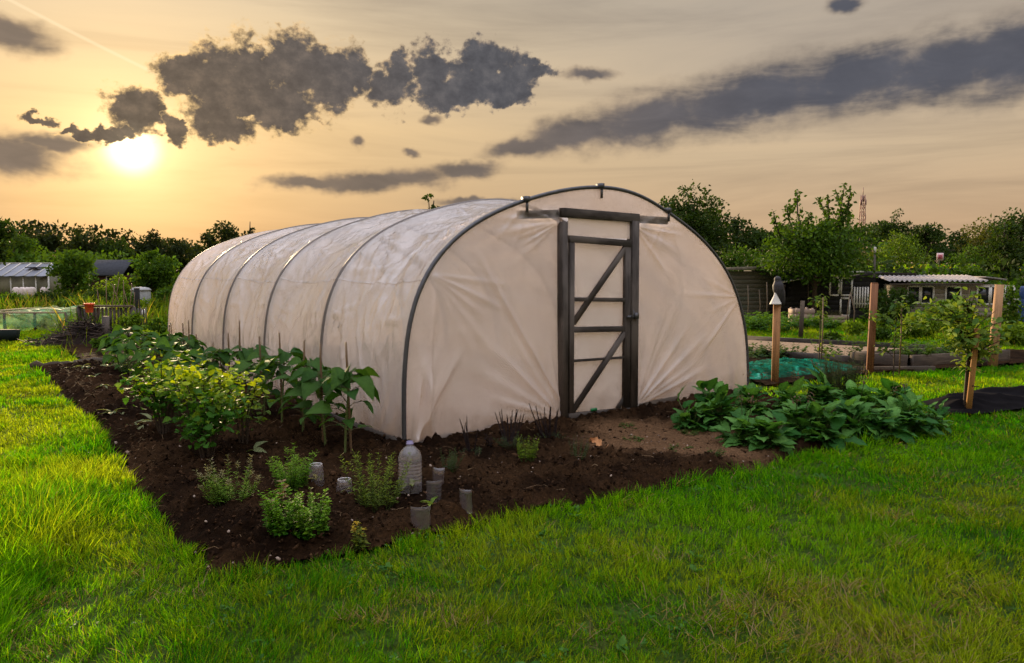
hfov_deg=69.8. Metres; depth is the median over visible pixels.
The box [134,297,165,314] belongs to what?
shrub
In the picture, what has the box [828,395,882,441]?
comfrey plant
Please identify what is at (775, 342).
timber post
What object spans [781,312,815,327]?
crop plant
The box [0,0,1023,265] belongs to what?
sky
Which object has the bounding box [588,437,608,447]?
dry leaf
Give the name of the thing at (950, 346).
bed plant
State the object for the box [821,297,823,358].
bamboo cane
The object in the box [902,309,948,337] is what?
shrub
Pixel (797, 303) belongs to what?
slatted bin
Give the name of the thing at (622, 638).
lawn weeds
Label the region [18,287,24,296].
white sack
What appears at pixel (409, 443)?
water bottle
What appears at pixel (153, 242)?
broadleaf tree
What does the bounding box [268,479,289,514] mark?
sage plant
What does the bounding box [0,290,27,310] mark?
shrub
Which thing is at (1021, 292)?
water butt
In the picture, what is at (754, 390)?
comfrey plant
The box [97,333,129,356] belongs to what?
leafy plant
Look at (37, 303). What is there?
tall weeds
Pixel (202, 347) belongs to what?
sunflower plant
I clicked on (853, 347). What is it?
crop plant
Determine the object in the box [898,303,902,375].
bamboo cane
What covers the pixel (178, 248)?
broadleaf tree
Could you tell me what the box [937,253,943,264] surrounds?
sign
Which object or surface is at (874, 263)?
slender pole
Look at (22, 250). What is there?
broadleaf tree
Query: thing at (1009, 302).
window
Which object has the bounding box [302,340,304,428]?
bamboo cane
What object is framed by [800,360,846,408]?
comfrey plant
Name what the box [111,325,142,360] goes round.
leafy plant
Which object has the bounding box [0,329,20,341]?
black trough
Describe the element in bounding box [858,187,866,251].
lattice mast
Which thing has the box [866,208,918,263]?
broadleaf tree
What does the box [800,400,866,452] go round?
comfrey plant
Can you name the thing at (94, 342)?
weed clump
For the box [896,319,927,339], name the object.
weed clump
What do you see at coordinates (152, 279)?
young tree
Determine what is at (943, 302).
shrub
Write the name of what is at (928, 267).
meadow grass
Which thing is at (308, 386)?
sunflower plant
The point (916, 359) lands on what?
raised bed
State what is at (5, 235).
broadleaf tree
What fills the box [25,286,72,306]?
shrub
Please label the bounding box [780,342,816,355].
crop plant
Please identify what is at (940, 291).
corrugated shed
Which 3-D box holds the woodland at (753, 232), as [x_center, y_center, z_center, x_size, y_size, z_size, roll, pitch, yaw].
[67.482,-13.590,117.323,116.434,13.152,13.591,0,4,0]
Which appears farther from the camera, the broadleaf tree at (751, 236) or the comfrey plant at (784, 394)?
the broadleaf tree at (751, 236)
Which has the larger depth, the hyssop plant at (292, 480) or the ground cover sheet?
the ground cover sheet
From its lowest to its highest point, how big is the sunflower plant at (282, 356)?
0.816 m
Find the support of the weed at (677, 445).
on the soil bed at (178, 489)
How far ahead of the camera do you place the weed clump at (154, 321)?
17.46 m
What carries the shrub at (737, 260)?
on the ground at (660, 614)
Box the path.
[748,340,899,355]
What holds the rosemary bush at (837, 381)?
on the ground at (660, 614)
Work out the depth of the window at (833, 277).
26.40 m
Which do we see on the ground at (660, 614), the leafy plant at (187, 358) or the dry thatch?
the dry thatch
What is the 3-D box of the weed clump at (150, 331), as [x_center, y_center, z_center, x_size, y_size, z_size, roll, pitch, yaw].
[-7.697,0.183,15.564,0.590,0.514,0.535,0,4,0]
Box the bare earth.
[61,344,158,359]
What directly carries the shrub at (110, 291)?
on the ground at (660, 614)
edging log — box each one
[29,361,76,367]
[73,357,129,361]
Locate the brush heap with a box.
[17,313,130,346]
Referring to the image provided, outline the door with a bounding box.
[568,235,638,418]
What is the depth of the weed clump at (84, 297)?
29.83 m
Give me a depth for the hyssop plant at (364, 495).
4.86 m
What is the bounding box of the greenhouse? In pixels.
[0,263,70,294]
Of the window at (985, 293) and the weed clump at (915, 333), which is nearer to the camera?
the weed clump at (915, 333)
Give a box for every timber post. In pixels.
[102,316,109,333]
[134,288,140,324]
[771,304,780,385]
[798,301,804,337]
[866,283,877,374]
[987,284,1003,367]
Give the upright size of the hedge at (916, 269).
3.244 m
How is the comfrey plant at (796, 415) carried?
on the soil bed at (178, 489)
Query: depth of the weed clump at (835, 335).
16.99 m
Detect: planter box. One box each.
[788,307,814,321]
[815,314,848,323]
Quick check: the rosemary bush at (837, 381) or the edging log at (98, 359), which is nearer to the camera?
the rosemary bush at (837, 381)
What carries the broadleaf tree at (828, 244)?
on the ground at (660, 614)
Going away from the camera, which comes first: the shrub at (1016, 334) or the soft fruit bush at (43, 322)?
the shrub at (1016, 334)
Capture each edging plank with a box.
[747,336,925,348]
[752,349,849,361]
[853,366,935,372]
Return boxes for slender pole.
[873,246,875,276]
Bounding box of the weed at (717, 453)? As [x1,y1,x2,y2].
[708,449,724,455]
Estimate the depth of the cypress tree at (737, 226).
113.90 m
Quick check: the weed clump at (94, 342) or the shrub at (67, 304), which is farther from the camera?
the shrub at (67, 304)
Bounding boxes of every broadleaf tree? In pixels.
[0,217,23,265]
[0,232,43,262]
[14,227,45,262]
[29,230,65,260]
[56,223,106,284]
[93,237,136,260]
[131,228,167,269]
[154,237,196,274]
[191,220,238,258]
[241,225,255,235]
[421,193,439,208]
[658,179,740,263]
[738,227,775,266]
[748,182,893,313]
[757,222,798,270]
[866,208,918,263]
[905,221,950,263]
[943,229,971,263]
[953,216,1019,263]
[977,207,1023,277]
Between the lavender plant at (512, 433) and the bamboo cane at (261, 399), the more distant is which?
the bamboo cane at (261, 399)
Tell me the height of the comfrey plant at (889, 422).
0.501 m
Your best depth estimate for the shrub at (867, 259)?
55.24 m
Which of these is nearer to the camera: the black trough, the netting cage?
the black trough
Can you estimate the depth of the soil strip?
12.56 m
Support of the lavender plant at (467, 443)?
on the soil bed at (178, 489)
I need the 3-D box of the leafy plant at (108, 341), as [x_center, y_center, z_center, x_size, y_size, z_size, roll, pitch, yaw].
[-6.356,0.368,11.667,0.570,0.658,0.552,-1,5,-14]
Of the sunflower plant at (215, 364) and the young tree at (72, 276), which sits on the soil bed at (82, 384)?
the sunflower plant at (215, 364)
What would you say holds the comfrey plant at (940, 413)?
on the soil bed at (178, 489)
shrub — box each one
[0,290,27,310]
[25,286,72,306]
[51,297,91,316]
[80,288,111,304]
[92,272,134,301]
[114,291,146,312]
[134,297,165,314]
[153,285,172,303]
[720,243,763,270]
[848,248,878,266]
[859,295,884,321]
[865,287,919,326]
[872,228,934,264]
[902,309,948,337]
[915,297,971,328]
[943,243,991,264]
[954,264,996,283]
[987,321,1023,345]
[1001,282,1023,326]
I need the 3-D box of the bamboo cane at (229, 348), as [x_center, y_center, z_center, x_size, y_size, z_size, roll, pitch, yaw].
[-3.554,0.474,9.231,0.023,0.929,0.044,-1,5,-11]
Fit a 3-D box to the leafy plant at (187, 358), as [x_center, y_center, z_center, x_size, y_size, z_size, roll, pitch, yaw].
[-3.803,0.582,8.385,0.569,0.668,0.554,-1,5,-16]
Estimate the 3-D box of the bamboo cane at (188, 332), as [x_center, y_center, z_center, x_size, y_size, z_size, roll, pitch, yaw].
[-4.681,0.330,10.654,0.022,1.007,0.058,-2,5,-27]
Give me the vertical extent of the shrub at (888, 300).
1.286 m
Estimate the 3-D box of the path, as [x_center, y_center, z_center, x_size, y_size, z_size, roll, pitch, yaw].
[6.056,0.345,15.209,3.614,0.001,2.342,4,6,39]
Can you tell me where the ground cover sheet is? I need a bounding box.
[922,385,1023,413]
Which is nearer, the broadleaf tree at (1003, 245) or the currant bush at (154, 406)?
the currant bush at (154, 406)
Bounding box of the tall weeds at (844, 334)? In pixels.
[747,314,1023,349]
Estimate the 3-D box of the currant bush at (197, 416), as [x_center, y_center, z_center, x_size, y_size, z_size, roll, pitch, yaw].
[-2.532,0.671,6.195,0.866,0.900,0.818,2,5,26]
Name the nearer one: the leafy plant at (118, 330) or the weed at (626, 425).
the weed at (626, 425)
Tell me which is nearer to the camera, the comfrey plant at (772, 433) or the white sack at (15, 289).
the comfrey plant at (772, 433)
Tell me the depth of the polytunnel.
8.04 m
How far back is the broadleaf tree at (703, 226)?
37.01 m
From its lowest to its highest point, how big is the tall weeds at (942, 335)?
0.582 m
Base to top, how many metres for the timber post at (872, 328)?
1.566 m
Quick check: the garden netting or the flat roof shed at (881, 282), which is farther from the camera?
the flat roof shed at (881, 282)
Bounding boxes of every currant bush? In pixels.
[113,348,204,434]
[137,360,256,457]
[213,369,274,443]
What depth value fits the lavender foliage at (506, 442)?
6.44 m
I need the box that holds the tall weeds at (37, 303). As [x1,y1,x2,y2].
[0,286,169,358]
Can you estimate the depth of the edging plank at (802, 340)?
16.31 m
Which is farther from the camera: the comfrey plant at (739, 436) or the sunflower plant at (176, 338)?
the sunflower plant at (176, 338)
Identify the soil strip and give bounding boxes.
[749,348,1023,384]
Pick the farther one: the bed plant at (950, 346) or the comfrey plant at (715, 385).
the bed plant at (950, 346)
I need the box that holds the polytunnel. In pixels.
[168,183,748,442]
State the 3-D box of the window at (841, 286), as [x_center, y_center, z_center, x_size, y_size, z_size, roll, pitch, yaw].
[12.007,-1.612,26.351,0.420,0.680,0.050,1,5,10]
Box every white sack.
[12,287,18,294]
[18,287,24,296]
[24,287,29,295]
[28,287,35,295]
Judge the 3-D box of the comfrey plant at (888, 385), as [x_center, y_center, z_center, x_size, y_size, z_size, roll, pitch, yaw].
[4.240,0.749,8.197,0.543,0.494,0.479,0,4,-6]
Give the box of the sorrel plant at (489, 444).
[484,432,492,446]
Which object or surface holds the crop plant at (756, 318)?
on the ground at (660, 614)
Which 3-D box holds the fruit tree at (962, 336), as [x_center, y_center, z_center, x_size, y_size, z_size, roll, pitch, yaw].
[5.210,0.228,8.546,1.054,1.520,0.861,0,4,0]
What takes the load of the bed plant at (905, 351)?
on the raised bed at (916, 359)
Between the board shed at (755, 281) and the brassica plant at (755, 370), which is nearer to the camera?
the brassica plant at (755, 370)
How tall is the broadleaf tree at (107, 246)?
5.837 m
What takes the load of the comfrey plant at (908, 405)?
on the soil bed at (178, 489)
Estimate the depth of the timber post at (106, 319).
17.17 m
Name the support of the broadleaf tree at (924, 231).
on the ground at (660, 614)
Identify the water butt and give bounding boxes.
[1018,286,1023,321]
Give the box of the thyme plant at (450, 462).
[439,447,463,472]
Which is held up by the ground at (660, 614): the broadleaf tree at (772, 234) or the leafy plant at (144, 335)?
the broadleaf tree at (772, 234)
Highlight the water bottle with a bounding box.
[398,441,421,475]
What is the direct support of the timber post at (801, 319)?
on the ground at (660, 614)
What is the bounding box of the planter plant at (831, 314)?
[824,310,840,315]
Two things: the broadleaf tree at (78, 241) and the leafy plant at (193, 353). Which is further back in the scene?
the broadleaf tree at (78, 241)
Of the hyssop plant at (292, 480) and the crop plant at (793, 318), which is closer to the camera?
the hyssop plant at (292, 480)
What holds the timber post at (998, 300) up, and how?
on the soil strip
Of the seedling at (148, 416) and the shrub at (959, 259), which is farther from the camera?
the shrub at (959, 259)
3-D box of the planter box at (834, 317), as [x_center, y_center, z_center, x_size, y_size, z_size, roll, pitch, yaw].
[10.453,-0.403,24.034,0.975,0.310,0.525,0,4,5]
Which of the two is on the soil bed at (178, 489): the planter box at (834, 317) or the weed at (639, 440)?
the weed at (639, 440)
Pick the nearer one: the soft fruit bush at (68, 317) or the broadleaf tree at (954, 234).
the soft fruit bush at (68, 317)
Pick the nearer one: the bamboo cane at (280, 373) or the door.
the bamboo cane at (280, 373)
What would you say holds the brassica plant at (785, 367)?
on the soil strip
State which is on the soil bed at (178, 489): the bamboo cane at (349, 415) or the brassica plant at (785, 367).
the bamboo cane at (349, 415)
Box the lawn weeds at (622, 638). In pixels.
[2,360,1023,662]
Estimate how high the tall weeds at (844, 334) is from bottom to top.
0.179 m
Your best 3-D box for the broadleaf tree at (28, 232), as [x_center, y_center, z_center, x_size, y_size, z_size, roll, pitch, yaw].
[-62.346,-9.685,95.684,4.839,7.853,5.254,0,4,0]
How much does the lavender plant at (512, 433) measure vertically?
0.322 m
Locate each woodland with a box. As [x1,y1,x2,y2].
[1,219,239,283]
[668,206,1023,269]
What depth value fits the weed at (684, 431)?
7.26 m
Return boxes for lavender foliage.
[459,446,481,454]
[492,434,526,448]
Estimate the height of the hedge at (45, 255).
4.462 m
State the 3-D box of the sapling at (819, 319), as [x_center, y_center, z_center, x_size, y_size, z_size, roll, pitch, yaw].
[5.477,-0.007,12.857,0.521,1.317,0.407,0,4,0]
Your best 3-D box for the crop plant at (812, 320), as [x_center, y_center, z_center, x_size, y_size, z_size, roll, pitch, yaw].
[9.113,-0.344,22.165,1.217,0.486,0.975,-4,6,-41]
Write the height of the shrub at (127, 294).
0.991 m
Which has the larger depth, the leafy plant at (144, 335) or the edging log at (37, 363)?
the edging log at (37, 363)
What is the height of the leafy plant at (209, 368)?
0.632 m
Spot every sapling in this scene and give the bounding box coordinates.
[807,294,840,360]
[861,295,925,374]
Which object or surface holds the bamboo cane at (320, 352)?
on the soil bed at (178, 489)
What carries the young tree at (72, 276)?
on the ground at (660, 614)
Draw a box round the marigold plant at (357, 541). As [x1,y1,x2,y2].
[350,520,370,551]
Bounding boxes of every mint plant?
[257,482,303,537]
[283,487,331,539]
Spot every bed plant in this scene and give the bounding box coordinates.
[896,341,937,356]
[906,339,952,353]
[941,338,986,351]
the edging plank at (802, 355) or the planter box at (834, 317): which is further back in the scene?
the planter box at (834, 317)
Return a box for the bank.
[840,268,1023,298]
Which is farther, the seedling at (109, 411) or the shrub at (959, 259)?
the shrub at (959, 259)
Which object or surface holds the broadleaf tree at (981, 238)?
on the ground at (660, 614)
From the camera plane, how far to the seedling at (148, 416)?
7.78 m
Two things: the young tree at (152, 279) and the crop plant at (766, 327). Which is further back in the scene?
the young tree at (152, 279)
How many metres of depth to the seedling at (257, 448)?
6.28 m
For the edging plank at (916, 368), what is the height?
0.100 m
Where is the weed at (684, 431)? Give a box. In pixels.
[681,429,699,434]
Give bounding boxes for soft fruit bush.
[13,313,50,328]
[37,313,75,327]
[53,313,76,325]
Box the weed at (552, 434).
[537,432,564,438]
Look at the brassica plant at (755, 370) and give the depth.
11.71 m
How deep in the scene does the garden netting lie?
11.75 m
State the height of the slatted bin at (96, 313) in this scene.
0.815 m
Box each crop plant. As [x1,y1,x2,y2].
[744,312,771,326]
[745,310,768,321]
[746,316,769,329]
[748,341,793,357]
[748,342,771,358]
[753,314,793,331]
[766,311,796,324]
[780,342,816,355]
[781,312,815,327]
[795,312,828,326]
[804,313,844,328]
[807,332,867,355]
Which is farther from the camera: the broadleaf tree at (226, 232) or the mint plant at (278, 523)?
the broadleaf tree at (226, 232)
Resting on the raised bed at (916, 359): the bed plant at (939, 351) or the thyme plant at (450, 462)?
the bed plant at (939, 351)
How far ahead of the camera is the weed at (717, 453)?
6.26 m
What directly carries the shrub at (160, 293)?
on the ground at (660, 614)
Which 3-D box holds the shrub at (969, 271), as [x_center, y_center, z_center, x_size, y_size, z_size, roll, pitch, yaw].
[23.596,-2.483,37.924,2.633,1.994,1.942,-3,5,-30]
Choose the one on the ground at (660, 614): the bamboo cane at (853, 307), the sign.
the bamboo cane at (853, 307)
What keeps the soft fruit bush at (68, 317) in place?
on the ground at (660, 614)
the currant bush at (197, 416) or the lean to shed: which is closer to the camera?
the currant bush at (197, 416)
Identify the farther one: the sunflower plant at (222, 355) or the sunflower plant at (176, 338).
the sunflower plant at (176, 338)
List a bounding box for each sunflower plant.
[151,331,184,354]
[168,339,206,366]
[169,334,197,366]
[193,349,226,381]
[194,346,238,381]
[199,346,211,368]
[226,344,270,396]
[231,352,293,414]
[251,347,310,422]
[268,356,332,431]
[282,367,356,445]
[305,364,379,452]
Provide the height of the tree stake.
1.073 m
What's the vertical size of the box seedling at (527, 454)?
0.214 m
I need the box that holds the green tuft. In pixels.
[112,359,143,373]
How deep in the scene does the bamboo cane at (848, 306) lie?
21.85 m
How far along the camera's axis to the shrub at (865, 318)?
23.62 m
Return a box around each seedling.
[98,408,126,414]
[126,420,150,428]
[136,413,151,421]
[249,441,267,452]
[402,478,419,488]
[423,496,438,505]
[517,432,538,461]
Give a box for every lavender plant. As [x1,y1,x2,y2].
[459,418,477,451]
[495,409,523,444]
[529,404,558,437]
[568,435,590,459]
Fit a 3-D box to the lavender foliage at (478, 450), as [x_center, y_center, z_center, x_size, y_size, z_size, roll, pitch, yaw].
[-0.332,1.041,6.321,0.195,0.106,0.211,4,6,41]
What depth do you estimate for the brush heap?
16.91 m
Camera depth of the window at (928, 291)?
28.21 m
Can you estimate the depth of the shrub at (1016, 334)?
16.39 m
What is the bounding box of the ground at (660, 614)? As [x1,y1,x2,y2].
[0,278,1023,662]
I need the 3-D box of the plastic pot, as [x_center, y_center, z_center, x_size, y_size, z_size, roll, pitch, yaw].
[-11.337,-0.636,19.682,0.270,0.250,0.270,0,4,0]
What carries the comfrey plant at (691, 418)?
on the soil bed at (178, 489)
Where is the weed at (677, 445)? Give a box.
[669,443,691,451]
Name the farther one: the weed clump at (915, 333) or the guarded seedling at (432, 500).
the weed clump at (915, 333)
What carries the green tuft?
on the soil bed at (82, 384)
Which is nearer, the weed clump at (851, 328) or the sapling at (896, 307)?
the sapling at (896, 307)
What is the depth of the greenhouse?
43.90 m
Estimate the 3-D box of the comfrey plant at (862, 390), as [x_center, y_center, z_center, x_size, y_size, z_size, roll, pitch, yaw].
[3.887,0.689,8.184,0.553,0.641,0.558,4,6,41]
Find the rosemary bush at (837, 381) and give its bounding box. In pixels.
[819,351,866,400]
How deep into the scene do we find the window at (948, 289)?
27.97 m
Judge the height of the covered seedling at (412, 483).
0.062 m
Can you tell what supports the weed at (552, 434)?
on the soil bed at (178, 489)
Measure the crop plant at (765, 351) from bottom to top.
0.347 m
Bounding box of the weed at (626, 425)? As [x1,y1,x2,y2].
[619,421,635,428]
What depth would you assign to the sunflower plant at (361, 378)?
6.17 m
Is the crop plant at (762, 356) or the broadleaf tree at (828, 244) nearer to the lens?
the crop plant at (762, 356)
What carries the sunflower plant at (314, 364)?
on the soil bed at (178, 489)
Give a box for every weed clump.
[75,294,105,304]
[88,336,110,347]
[113,310,144,332]
[139,329,159,348]
[142,315,167,333]
[818,330,843,339]
[841,320,866,335]
[866,323,894,341]
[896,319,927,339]
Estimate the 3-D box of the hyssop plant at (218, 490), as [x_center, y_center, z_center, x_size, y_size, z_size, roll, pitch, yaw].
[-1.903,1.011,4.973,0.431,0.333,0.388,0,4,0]
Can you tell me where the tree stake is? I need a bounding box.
[965,329,979,414]
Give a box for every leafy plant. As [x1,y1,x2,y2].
[96,334,133,368]
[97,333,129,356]
[102,338,146,381]
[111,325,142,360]
[120,329,160,365]
[129,338,167,384]
[130,336,174,384]
[155,349,206,386]
[155,354,199,401]
[186,365,226,407]
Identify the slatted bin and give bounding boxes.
[76,305,146,331]
[770,296,800,316]
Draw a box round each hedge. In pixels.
[0,247,176,290]
[732,253,1023,289]
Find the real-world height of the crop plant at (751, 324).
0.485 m
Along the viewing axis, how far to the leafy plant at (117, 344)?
10.47 m
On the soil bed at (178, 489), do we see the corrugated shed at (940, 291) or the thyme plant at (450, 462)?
the thyme plant at (450, 462)
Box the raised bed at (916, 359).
[850,347,1009,365]
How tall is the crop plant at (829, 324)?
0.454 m
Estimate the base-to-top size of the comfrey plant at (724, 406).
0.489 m
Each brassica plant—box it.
[749,363,766,372]
[765,361,795,371]
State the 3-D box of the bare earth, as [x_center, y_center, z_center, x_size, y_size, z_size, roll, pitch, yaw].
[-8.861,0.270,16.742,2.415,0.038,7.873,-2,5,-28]
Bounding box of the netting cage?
[0,306,109,329]
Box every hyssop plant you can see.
[195,455,262,506]
[265,443,316,493]
[340,449,410,512]
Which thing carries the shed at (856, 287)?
on the ground at (660, 614)
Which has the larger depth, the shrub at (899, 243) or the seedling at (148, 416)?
the shrub at (899, 243)
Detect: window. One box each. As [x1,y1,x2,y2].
[106,276,116,284]
[829,277,839,295]
[839,297,850,315]
[840,277,852,295]
[906,285,920,303]
[920,286,934,303]
[945,286,961,302]
[976,286,990,304]
[990,286,1003,304]
[1004,286,1014,303]
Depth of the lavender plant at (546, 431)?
6.88 m
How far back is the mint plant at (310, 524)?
4.29 m
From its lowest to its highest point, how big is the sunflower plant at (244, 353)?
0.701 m
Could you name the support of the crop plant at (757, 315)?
on the ground at (660, 614)
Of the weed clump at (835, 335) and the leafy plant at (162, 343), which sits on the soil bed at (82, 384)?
the leafy plant at (162, 343)
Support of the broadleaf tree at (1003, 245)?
on the ground at (660, 614)
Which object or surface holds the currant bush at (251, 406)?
on the soil bed at (178, 489)
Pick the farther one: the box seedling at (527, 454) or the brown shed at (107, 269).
the brown shed at (107, 269)
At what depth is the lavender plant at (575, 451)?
6.18 m
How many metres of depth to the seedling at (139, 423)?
7.45 m
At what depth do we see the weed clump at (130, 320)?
18.96 m
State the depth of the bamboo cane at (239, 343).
8.72 m
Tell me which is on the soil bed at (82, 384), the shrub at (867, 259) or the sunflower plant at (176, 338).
the sunflower plant at (176, 338)
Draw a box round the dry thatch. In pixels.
[135,470,1023,662]
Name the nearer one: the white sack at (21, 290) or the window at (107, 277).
the white sack at (21, 290)
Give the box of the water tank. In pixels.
[130,287,150,306]
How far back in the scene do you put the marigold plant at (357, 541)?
4.27 m
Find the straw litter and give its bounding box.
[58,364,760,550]
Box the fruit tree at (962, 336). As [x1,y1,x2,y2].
[909,286,1015,404]
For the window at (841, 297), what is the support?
in the shed at (856, 287)
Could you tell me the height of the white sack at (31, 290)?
0.906 m
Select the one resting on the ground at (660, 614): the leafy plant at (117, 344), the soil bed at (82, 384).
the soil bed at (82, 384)
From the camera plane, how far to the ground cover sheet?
8.90 m
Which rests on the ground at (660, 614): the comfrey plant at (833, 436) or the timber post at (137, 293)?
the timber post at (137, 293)
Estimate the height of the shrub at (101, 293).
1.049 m
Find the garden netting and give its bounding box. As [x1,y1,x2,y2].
[749,357,855,381]
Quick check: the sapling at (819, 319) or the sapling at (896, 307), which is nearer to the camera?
the sapling at (896, 307)
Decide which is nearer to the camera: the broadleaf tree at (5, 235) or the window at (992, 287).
the window at (992, 287)
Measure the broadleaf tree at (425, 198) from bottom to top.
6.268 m
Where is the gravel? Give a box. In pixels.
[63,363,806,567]
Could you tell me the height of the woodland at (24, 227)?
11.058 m
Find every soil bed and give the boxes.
[39,355,772,403]
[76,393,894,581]
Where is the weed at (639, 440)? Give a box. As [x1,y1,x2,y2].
[623,435,644,441]
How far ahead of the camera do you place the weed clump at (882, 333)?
17.41 m
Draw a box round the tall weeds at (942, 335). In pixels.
[927,322,1023,348]
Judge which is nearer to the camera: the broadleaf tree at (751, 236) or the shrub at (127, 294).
the shrub at (127, 294)
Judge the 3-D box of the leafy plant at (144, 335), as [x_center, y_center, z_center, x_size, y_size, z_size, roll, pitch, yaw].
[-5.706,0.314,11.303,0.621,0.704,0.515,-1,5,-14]
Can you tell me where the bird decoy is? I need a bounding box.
[770,276,784,307]
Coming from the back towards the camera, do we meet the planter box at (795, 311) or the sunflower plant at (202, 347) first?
the planter box at (795, 311)
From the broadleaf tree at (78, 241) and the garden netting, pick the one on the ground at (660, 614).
the broadleaf tree at (78, 241)
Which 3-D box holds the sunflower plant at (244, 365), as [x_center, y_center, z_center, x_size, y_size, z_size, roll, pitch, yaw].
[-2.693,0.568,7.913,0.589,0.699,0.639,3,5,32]
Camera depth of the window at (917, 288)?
28.32 m
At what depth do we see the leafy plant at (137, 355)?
10.12 m
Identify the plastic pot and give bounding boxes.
[83,303,94,312]
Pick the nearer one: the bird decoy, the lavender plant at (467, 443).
the lavender plant at (467, 443)
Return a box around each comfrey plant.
[671,385,718,431]
[691,377,732,408]
[697,387,747,431]
[709,390,769,447]
[730,369,773,417]
[741,410,801,456]
[767,370,811,411]
[772,392,823,441]
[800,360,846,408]
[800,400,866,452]
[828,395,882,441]
[834,364,883,408]
[860,396,918,444]
[867,377,919,413]
[882,381,945,436]
[916,398,953,432]
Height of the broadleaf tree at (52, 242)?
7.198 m
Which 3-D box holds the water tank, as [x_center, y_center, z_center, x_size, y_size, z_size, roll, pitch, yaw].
[-15.153,-1.278,29.991,0.780,1.090,0.780,0,4,0]
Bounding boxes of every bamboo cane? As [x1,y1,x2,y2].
[188,320,189,349]
[227,332,230,386]
[239,320,240,384]
[259,336,262,411]
[278,332,283,421]
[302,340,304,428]
[319,343,323,442]
[345,342,351,451]
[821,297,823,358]
[847,294,850,320]
[850,292,854,321]
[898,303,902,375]
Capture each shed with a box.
[88,260,138,290]
[726,266,784,317]
[744,270,800,295]
[781,271,881,318]
[851,272,916,294]
[877,275,1014,316]
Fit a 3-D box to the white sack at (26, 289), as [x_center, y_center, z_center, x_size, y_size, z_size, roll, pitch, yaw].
[-26.397,-1.960,39.968,0.380,0.906,0.361,7,4,-1]
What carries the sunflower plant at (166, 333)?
on the soil bed at (82, 384)
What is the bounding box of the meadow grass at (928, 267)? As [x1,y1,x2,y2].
[851,263,1023,294]
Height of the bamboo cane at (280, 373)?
1.061 m
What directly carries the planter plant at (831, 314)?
in the planter box at (834, 317)
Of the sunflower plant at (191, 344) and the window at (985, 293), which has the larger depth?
the window at (985, 293)
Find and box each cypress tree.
[732,219,739,258]
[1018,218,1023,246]
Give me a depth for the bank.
40.97 m
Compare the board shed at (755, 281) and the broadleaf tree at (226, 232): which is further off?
the broadleaf tree at (226, 232)
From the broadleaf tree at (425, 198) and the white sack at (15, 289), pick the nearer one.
the white sack at (15, 289)
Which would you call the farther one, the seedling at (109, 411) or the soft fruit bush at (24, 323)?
the soft fruit bush at (24, 323)
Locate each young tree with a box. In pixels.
[41,246,98,295]
[128,248,182,297]
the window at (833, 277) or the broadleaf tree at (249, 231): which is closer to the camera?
the window at (833, 277)

